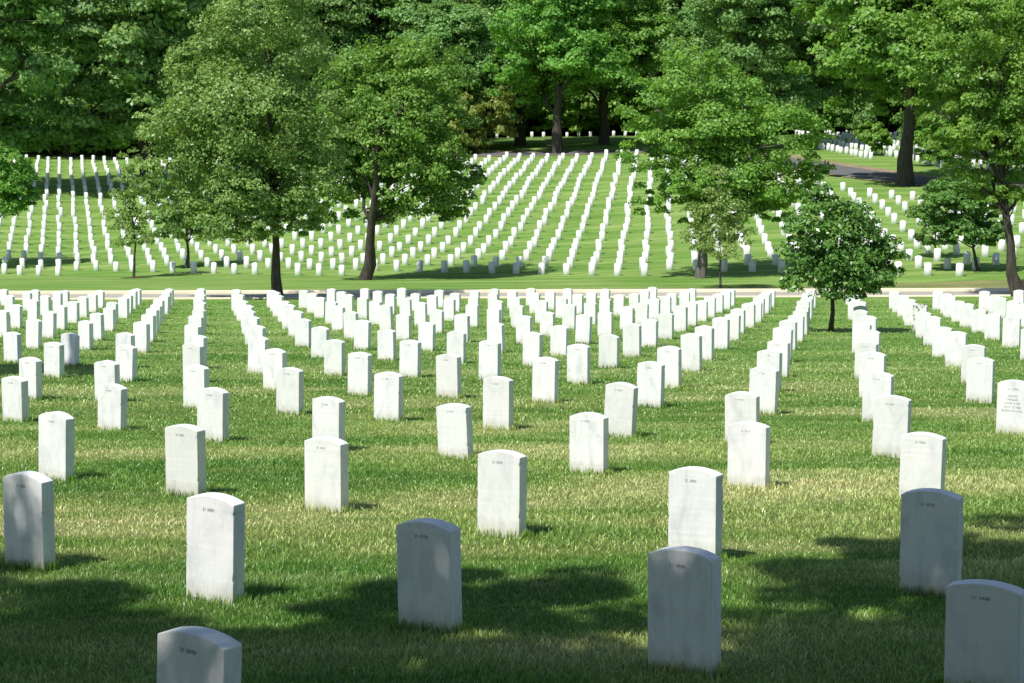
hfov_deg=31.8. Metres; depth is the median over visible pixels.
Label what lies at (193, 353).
headstone
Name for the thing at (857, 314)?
headstone
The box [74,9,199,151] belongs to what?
woodland tree
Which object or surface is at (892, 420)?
headstone
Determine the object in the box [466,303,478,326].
headstone
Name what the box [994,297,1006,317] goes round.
headstone
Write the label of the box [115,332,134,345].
headstone
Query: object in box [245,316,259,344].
headstone
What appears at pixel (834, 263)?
young tree
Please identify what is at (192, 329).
headstone
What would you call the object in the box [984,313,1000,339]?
headstone
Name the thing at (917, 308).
headstone
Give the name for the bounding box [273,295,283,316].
headstone
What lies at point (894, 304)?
headstone
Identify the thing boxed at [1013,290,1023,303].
headstone
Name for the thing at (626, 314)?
headstone
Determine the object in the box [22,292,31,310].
headstone
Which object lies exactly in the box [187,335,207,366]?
headstone
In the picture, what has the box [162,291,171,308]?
headstone
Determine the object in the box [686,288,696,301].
headstone
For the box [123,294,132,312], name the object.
headstone
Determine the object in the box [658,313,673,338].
headstone
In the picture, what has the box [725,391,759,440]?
headstone
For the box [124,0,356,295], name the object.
road tree
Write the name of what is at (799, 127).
shrub
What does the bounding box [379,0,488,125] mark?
woodland tree
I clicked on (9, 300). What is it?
headstone
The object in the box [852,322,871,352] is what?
headstone
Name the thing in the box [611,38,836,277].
maple tree
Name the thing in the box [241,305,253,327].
headstone
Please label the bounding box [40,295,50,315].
headstone
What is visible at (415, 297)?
headstone
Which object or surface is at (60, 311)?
headstone
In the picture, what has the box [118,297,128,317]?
headstone
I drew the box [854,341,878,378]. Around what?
headstone
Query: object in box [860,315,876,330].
headstone
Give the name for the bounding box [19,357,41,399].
headstone
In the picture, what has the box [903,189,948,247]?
sapling
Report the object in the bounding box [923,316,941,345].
headstone
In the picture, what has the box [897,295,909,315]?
headstone
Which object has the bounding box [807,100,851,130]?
shrub
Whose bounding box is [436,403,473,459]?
headstone
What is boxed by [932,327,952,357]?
headstone
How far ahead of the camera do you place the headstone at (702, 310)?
47.90 m
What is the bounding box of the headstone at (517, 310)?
[511,305,524,327]
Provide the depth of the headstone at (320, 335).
31.93 m
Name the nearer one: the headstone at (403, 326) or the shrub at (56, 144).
the headstone at (403, 326)
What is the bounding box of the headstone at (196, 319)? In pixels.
[188,315,203,335]
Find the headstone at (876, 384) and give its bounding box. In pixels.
[862,371,893,421]
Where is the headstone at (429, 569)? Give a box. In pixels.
[396,518,461,632]
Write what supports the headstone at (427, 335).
on the ground at (478, 276)
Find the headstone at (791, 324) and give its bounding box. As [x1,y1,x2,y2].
[779,319,796,349]
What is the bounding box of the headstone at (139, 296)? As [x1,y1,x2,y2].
[132,288,141,304]
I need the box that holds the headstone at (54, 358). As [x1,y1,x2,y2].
[44,342,63,377]
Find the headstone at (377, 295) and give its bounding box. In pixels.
[373,291,382,304]
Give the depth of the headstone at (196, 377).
21.82 m
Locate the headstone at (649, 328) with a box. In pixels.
[641,319,658,346]
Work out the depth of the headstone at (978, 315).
41.37 m
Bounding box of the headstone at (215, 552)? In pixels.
[186,492,244,604]
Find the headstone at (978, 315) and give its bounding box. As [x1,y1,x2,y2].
[972,309,986,332]
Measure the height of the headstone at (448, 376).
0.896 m
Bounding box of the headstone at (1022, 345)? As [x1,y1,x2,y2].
[1020,329,1023,359]
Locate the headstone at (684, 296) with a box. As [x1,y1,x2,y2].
[679,291,689,305]
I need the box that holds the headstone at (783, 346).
[767,340,789,377]
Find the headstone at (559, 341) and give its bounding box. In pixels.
[550,325,568,355]
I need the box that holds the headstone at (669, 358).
[657,346,681,388]
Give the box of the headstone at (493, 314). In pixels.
[487,307,500,324]
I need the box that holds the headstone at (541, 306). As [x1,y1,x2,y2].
[535,300,547,322]
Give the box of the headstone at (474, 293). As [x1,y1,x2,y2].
[470,290,479,296]
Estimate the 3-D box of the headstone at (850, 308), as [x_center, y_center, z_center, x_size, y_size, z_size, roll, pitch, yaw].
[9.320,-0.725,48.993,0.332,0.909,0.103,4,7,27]
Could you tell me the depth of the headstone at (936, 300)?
56.94 m
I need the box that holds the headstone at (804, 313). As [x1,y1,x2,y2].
[793,310,808,334]
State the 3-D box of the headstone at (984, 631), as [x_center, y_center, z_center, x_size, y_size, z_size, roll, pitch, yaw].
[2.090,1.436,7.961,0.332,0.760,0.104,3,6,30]
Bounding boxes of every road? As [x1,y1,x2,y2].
[9,291,1009,297]
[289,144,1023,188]
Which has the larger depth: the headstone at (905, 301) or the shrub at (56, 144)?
the shrub at (56, 144)
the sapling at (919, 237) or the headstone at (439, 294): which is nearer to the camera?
the headstone at (439, 294)
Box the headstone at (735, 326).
[725,314,740,340]
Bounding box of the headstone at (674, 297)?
[667,293,677,311]
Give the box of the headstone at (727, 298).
[720,290,730,308]
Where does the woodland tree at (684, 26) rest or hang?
on the ground at (478, 276)
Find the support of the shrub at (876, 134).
on the ground at (478, 276)
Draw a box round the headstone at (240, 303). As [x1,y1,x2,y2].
[236,300,248,320]
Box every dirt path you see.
[517,152,938,186]
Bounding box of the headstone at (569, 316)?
[562,304,576,328]
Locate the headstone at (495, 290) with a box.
[490,288,499,295]
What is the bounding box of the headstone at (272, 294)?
[270,291,280,311]
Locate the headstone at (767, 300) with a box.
[759,293,769,313]
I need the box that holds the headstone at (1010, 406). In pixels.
[996,380,1023,434]
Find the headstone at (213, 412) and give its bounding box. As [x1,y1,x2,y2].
[197,387,228,442]
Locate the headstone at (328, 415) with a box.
[312,396,344,440]
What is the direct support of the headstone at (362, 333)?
on the ground at (478, 276)
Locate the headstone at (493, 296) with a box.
[488,293,498,307]
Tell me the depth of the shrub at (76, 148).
176.60 m
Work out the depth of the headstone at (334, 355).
27.54 m
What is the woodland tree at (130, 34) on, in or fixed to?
on the ground at (478, 276)
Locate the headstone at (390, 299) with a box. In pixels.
[385,294,395,313]
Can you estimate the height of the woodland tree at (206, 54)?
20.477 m
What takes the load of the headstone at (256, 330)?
on the ground at (478, 276)
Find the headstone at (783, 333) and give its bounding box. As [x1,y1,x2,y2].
[773,327,792,361]
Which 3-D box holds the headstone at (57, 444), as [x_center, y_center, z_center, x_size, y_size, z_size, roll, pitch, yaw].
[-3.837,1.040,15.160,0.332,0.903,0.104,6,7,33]
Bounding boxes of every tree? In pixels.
[0,0,81,153]
[0,0,139,155]
[0,20,18,89]
[0,141,42,217]
[17,38,141,149]
[35,0,260,188]
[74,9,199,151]
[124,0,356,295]
[153,2,275,140]
[153,169,222,267]
[192,0,322,138]
[241,0,382,142]
[295,34,486,279]
[317,0,430,145]
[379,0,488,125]
[393,0,521,150]
[458,0,598,145]
[465,0,537,134]
[481,0,641,153]
[527,25,648,134]
[532,0,677,144]
[536,0,640,133]
[595,0,683,133]
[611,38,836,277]
[613,0,713,128]
[652,0,761,117]
[659,0,825,140]
[753,0,887,140]
[772,182,910,331]
[782,40,831,131]
[784,0,1022,185]
[799,2,888,129]
[835,16,904,134]
[872,0,1023,154]
[890,120,897,129]
[903,0,1023,296]
[908,174,1012,270]
[976,20,1023,158]
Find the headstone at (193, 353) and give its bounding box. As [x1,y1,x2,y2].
[182,343,204,366]
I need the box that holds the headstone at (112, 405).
[98,383,126,431]
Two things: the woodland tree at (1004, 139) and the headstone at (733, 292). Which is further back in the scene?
the woodland tree at (1004, 139)
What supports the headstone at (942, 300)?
on the ground at (478, 276)
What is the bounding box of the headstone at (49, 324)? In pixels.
[42,311,56,338]
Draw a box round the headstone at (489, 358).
[479,340,500,379]
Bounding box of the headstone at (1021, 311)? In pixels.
[1019,303,1023,327]
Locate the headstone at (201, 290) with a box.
[196,288,205,294]
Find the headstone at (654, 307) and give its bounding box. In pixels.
[648,298,659,319]
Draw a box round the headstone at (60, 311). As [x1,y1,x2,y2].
[54,305,67,329]
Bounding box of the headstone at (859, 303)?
[853,301,866,306]
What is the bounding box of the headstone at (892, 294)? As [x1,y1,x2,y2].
[889,291,899,308]
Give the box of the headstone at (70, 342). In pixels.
[61,333,79,366]
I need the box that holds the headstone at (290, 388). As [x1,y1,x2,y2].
[276,367,303,414]
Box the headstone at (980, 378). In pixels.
[966,357,994,402]
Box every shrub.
[0,101,45,155]
[33,126,69,155]
[43,125,95,155]
[79,104,135,156]
[128,135,159,151]
[161,127,200,152]
[241,105,287,136]
[435,84,519,153]
[513,92,540,131]
[530,98,588,131]
[545,88,611,135]
[574,91,634,130]
[608,87,665,131]
[635,77,691,127]
[788,118,807,133]
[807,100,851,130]
[824,103,864,133]
[853,121,893,152]
[861,99,915,129]
[914,119,962,166]
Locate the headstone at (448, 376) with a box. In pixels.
[436,354,461,398]
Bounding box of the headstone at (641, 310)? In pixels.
[635,302,648,324]
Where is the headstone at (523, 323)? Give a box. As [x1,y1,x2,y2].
[516,315,531,343]
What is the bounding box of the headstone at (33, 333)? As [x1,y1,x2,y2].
[26,319,41,348]
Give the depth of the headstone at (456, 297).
55.27 m
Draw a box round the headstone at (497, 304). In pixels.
[491,300,503,321]
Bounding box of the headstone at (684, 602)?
[648,546,720,675]
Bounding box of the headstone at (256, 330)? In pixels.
[248,325,265,345]
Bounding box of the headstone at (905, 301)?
[903,299,915,320]
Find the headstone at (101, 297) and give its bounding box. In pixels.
[95,290,104,307]
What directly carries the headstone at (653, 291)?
on the ground at (478, 276)
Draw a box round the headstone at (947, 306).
[943,296,955,316]
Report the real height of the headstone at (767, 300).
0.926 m
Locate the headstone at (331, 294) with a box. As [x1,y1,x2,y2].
[327,288,335,301]
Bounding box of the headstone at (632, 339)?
[623,323,641,356]
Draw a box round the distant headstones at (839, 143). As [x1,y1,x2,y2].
[0,130,1023,275]
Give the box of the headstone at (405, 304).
[399,298,411,319]
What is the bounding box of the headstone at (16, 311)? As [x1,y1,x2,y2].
[10,304,22,328]
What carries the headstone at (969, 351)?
on the ground at (478, 276)
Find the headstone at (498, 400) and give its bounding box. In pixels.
[483,376,513,430]
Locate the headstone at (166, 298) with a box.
[159,295,169,313]
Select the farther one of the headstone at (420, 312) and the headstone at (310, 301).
the headstone at (310, 301)
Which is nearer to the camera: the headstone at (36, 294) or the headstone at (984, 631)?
the headstone at (984, 631)
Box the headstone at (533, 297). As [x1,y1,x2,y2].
[529,293,540,312]
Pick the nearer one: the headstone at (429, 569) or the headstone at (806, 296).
the headstone at (429, 569)
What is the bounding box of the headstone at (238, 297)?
[234,294,244,315]
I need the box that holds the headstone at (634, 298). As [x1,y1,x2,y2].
[629,293,639,310]
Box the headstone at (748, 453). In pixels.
[727,421,769,489]
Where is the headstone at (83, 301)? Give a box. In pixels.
[77,296,88,316]
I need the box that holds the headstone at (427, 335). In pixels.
[418,322,435,350]
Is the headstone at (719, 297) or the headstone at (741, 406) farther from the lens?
the headstone at (719, 297)
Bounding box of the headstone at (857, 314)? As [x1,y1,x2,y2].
[852,310,867,331]
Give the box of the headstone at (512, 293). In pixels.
[507,290,517,308]
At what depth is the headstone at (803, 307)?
43.45 m
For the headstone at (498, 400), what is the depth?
19.34 m
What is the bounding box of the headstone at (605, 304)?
[599,298,611,311]
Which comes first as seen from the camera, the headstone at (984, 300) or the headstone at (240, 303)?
the headstone at (240, 303)
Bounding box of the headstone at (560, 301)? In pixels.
[556,297,567,317]
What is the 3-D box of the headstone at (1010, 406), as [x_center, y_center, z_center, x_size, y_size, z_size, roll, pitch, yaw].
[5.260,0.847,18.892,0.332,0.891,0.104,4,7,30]
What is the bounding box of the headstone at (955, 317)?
[951,301,964,321]
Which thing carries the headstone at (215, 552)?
on the ground at (478, 276)
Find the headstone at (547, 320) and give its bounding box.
[540,311,554,335]
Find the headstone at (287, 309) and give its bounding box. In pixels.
[282,304,295,328]
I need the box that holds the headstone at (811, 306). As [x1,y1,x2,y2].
[800,298,812,318]
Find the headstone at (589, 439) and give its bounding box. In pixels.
[570,412,608,474]
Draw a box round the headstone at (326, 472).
[304,436,348,512]
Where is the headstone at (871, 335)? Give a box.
[859,330,880,351]
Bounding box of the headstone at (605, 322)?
[598,311,612,335]
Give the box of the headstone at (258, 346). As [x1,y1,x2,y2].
[248,336,268,373]
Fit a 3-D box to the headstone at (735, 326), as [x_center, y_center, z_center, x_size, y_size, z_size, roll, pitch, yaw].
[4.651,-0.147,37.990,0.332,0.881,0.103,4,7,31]
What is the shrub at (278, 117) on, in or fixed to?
on the ground at (478, 276)
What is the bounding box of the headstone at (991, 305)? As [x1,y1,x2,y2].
[988,295,999,313]
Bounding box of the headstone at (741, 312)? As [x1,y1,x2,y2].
[730,308,745,333]
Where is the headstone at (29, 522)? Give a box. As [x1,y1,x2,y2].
[3,471,55,570]
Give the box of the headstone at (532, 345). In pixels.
[523,332,542,366]
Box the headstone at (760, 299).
[753,297,764,317]
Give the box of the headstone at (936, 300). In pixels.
[932,291,943,309]
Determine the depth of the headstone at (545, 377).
22.73 m
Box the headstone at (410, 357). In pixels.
[399,340,420,377]
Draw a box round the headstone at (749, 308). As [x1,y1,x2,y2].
[741,303,754,327]
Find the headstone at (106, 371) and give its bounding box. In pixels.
[94,360,119,400]
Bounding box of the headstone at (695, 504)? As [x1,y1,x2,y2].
[668,466,722,555]
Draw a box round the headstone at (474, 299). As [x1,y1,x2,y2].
[468,296,479,309]
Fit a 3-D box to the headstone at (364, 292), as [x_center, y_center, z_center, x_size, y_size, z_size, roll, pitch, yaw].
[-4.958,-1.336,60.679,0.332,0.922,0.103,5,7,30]
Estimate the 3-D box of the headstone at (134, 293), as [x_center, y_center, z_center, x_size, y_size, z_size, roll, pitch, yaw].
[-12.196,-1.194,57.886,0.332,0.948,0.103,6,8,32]
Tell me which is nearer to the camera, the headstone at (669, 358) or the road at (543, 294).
the headstone at (669, 358)
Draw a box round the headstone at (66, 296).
[60,290,69,306]
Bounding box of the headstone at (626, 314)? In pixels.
[620,306,633,329]
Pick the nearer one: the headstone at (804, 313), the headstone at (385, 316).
the headstone at (804, 313)
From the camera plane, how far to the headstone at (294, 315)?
39.36 m
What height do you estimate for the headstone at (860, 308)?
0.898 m
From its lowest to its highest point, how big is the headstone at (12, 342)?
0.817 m
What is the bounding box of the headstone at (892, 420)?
[872,395,911,458]
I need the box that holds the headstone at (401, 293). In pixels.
[397,288,406,306]
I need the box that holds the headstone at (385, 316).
[379,304,393,329]
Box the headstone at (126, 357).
[116,345,136,381]
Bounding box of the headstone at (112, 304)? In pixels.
[106,302,118,323]
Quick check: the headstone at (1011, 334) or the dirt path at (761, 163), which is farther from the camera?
the dirt path at (761, 163)
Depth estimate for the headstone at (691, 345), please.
28.54 m
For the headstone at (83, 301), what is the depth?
50.77 m
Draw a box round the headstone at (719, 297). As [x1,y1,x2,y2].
[713,293,723,312]
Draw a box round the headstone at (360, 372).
[348,352,371,395]
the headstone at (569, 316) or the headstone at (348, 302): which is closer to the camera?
the headstone at (569, 316)
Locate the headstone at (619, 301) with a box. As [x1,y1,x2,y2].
[613,294,624,314]
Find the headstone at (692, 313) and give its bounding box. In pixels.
[684,302,697,325]
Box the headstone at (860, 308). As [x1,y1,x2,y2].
[853,306,867,310]
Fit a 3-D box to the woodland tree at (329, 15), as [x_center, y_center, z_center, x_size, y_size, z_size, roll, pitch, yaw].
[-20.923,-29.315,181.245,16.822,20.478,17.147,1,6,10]
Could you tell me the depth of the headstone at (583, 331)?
36.58 m
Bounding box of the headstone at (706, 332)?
[695,325,713,360]
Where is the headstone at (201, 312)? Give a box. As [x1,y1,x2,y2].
[192,309,205,332]
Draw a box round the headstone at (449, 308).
[444,298,455,320]
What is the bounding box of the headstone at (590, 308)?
[584,302,596,323]
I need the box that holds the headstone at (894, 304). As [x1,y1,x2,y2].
[892,295,900,311]
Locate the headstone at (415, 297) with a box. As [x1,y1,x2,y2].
[410,293,420,310]
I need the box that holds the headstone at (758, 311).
[750,301,762,322]
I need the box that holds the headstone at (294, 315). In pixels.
[288,310,303,336]
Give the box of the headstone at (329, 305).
[325,301,337,323]
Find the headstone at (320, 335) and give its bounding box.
[311,326,329,357]
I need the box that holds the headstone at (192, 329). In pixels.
[184,324,201,343]
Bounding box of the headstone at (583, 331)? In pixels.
[575,314,591,343]
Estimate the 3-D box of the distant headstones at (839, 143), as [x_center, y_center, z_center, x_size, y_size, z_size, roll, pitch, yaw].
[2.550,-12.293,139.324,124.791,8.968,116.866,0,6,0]
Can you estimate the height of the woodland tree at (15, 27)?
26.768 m
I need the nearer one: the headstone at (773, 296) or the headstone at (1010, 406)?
the headstone at (1010, 406)
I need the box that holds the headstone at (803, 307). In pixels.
[796,305,809,328]
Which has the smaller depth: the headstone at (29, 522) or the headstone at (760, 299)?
the headstone at (29, 522)
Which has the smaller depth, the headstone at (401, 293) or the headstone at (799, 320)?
the headstone at (799, 320)
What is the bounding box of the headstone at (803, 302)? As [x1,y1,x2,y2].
[797,300,809,322]
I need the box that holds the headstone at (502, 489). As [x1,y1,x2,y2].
[477,449,526,538]
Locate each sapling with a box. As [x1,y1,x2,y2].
[100,146,162,276]
[679,164,756,288]
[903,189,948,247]
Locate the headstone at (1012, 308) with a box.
[1006,300,1019,317]
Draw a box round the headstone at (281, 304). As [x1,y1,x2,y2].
[278,301,289,321]
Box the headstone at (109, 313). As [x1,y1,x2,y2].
[103,307,115,331]
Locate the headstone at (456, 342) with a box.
[447,331,466,363]
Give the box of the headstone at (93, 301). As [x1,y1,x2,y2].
[87,293,97,311]
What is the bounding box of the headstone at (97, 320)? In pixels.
[90,313,104,340]
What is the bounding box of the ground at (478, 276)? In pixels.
[0,120,1023,682]
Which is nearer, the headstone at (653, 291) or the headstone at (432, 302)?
the headstone at (432, 302)
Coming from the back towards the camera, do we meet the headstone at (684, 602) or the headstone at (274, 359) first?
the headstone at (274, 359)
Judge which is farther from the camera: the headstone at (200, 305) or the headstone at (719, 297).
the headstone at (719, 297)
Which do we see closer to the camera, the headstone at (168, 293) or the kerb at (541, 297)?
the headstone at (168, 293)
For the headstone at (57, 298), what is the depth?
55.47 m
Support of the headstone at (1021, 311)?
on the ground at (478, 276)
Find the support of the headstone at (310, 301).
on the ground at (478, 276)
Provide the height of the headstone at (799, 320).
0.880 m
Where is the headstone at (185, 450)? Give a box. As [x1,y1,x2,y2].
[165,424,205,495]
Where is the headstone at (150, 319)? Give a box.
[141,314,155,341]
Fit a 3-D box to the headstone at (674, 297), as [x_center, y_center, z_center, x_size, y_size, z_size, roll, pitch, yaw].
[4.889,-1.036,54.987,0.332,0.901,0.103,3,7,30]
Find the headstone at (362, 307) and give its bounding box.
[357,297,368,318]
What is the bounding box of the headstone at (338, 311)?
[332,305,344,330]
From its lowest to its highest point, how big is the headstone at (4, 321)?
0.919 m
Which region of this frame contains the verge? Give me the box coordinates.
[585,280,1023,288]
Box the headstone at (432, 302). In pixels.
[427,295,437,314]
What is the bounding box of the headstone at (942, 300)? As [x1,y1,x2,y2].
[940,293,952,312]
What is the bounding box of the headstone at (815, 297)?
[806,290,816,306]
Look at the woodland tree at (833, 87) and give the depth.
173.63 m
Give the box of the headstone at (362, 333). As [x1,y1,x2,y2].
[354,320,370,349]
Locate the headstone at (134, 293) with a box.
[128,290,137,308]
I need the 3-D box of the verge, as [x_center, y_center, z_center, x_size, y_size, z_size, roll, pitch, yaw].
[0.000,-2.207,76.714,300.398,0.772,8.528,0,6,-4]
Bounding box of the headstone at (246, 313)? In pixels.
[242,310,255,335]
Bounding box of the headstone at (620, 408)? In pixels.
[604,382,637,437]
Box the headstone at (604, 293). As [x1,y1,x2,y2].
[600,289,609,298]
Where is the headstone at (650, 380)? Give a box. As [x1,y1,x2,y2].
[637,361,664,407]
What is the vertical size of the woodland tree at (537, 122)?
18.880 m
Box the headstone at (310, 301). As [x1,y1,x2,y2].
[307,293,317,312]
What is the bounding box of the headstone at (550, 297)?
[545,291,555,309]
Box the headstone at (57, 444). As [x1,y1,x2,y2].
[39,411,74,481]
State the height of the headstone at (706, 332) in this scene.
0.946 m
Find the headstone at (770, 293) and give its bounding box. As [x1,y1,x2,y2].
[761,292,771,309]
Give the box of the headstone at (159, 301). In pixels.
[153,299,164,318]
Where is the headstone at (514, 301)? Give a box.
[509,297,520,316]
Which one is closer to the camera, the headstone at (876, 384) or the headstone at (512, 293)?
the headstone at (876, 384)
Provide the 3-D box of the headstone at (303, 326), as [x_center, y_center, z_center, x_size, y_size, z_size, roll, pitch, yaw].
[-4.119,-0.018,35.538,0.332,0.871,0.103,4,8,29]
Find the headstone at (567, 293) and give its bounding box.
[563,288,572,303]
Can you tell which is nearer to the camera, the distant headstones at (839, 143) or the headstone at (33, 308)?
the headstone at (33, 308)
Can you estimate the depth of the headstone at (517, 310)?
43.87 m
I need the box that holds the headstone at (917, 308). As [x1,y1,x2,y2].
[912,304,927,330]
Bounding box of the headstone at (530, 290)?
[526,288,535,305]
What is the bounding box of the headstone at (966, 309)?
[960,303,974,326]
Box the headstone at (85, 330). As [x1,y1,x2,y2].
[78,320,93,349]
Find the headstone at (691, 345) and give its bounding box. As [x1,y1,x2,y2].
[681,333,701,371]
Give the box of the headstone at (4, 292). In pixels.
[0,289,8,305]
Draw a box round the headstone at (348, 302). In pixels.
[343,294,353,311]
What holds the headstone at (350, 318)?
on the ground at (478, 276)
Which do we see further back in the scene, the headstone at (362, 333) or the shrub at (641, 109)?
the shrub at (641, 109)
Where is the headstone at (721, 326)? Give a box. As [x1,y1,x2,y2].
[712,317,729,349]
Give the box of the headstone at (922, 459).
[899,432,946,499]
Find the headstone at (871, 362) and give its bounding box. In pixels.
[859,352,886,398]
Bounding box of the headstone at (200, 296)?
[195,294,205,302]
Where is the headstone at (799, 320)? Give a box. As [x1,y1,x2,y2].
[788,315,804,341]
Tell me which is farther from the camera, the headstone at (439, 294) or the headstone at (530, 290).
the headstone at (530, 290)
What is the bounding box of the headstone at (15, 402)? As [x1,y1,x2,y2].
[1,376,28,422]
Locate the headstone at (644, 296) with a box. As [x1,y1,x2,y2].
[639,290,649,303]
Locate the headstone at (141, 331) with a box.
[133,321,149,352]
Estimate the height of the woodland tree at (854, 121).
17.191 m
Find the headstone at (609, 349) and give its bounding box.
[598,334,619,367]
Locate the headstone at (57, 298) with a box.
[53,292,62,310]
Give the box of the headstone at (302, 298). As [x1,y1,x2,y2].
[299,290,308,308]
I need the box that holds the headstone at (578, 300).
[572,294,583,313]
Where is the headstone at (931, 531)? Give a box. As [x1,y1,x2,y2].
[899,488,963,596]
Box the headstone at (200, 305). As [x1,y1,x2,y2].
[194,301,206,324]
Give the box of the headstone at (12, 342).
[3,332,21,362]
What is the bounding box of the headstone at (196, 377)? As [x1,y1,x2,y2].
[183,364,209,408]
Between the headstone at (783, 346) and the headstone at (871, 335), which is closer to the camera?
the headstone at (783, 346)
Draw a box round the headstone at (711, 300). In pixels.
[704,296,715,316]
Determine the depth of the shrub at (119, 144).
175.66 m
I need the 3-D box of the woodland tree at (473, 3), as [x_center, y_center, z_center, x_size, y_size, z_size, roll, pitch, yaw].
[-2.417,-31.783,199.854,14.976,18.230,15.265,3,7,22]
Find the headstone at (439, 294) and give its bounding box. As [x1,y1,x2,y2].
[434,290,443,306]
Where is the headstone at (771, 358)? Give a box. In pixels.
[757,349,781,391]
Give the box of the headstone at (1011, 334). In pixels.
[1002,316,1020,347]
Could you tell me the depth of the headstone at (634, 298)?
55.72 m
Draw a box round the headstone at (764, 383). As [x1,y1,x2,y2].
[749,366,778,414]
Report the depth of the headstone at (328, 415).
17.27 m
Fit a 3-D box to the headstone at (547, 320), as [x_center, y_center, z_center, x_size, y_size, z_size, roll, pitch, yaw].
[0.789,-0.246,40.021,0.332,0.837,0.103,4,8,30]
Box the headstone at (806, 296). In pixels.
[802,294,813,309]
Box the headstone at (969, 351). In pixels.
[961,344,985,383]
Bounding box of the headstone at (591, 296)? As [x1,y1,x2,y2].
[586,292,596,302]
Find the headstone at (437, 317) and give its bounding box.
[430,309,443,332]
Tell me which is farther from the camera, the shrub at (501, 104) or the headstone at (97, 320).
the shrub at (501, 104)
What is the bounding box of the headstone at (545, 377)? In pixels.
[532,357,558,402]
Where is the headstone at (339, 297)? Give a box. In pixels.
[336,291,346,305]
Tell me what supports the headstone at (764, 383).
on the ground at (478, 276)
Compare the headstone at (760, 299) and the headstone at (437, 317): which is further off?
the headstone at (760, 299)
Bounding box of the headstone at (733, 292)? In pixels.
[726,289,735,305]
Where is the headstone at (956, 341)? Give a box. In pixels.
[945,331,966,366]
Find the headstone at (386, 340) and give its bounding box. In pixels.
[377,329,396,360]
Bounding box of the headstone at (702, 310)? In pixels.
[695,300,707,320]
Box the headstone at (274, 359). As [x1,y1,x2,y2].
[263,348,286,389]
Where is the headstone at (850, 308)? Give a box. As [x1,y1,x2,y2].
[848,298,860,319]
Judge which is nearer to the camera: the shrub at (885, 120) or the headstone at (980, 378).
the headstone at (980, 378)
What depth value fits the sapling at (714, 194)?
77.28 m
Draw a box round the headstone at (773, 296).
[765,290,775,306]
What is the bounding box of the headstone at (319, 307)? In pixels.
[314,297,325,317]
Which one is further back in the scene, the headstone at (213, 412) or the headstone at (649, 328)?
the headstone at (649, 328)
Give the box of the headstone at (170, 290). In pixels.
[164,288,173,305]
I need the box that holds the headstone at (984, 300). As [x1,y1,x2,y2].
[979,291,990,310]
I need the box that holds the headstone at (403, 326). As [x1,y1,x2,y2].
[396,313,411,340]
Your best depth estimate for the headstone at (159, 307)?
45.41 m
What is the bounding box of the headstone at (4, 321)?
[0,310,9,336]
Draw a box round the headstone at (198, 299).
[193,297,204,309]
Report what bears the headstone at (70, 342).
on the ground at (478, 276)
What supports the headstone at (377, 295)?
on the ground at (478, 276)
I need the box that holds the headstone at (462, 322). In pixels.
[454,314,469,341]
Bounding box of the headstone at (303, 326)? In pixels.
[295,318,311,346]
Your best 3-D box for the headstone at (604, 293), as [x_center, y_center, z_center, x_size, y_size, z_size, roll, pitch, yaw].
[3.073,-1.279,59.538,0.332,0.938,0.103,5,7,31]
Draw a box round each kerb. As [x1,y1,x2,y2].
[9,288,1009,293]
[15,295,1010,299]
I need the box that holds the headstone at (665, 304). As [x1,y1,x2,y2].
[660,296,671,312]
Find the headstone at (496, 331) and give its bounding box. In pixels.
[487,323,504,351]
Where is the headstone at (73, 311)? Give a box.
[67,301,79,322]
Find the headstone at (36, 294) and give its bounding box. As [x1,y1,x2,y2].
[31,289,39,305]
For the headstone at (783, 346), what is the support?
on the ground at (478, 276)
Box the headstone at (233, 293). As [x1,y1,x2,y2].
[231,291,240,310]
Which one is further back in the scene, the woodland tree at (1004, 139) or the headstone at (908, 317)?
the woodland tree at (1004, 139)
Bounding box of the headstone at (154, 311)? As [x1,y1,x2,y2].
[146,308,159,332]
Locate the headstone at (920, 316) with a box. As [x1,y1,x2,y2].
[916,312,931,337]
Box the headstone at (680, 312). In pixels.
[673,305,687,331]
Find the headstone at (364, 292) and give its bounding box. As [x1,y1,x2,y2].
[360,288,369,301]
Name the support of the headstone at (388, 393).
on the ground at (478, 276)
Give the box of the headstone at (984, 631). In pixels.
[944,579,1023,682]
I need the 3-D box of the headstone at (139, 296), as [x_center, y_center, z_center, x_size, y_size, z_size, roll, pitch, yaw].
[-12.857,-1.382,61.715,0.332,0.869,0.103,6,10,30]
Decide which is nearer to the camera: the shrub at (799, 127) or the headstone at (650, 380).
the headstone at (650, 380)
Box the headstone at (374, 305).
[369,300,381,324]
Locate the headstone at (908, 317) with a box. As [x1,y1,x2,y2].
[904,303,916,325]
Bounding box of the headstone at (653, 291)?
[648,287,657,298]
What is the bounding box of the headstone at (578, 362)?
[567,344,590,384]
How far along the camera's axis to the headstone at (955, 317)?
47.53 m
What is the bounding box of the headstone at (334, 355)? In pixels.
[324,339,344,375]
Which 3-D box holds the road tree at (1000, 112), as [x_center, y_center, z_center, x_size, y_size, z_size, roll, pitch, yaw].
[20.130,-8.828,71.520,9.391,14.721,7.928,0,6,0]
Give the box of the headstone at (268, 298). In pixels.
[267,290,276,307]
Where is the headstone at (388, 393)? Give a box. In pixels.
[374,371,403,420]
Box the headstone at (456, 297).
[450,293,460,311]
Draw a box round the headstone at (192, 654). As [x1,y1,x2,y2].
[157,626,241,682]
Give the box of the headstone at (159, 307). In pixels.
[150,304,162,324]
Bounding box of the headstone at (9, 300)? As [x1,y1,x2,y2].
[4,295,14,314]
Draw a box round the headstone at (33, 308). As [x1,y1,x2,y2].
[28,299,38,318]
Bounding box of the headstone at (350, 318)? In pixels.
[343,311,357,338]
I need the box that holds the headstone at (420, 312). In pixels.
[414,302,427,325]

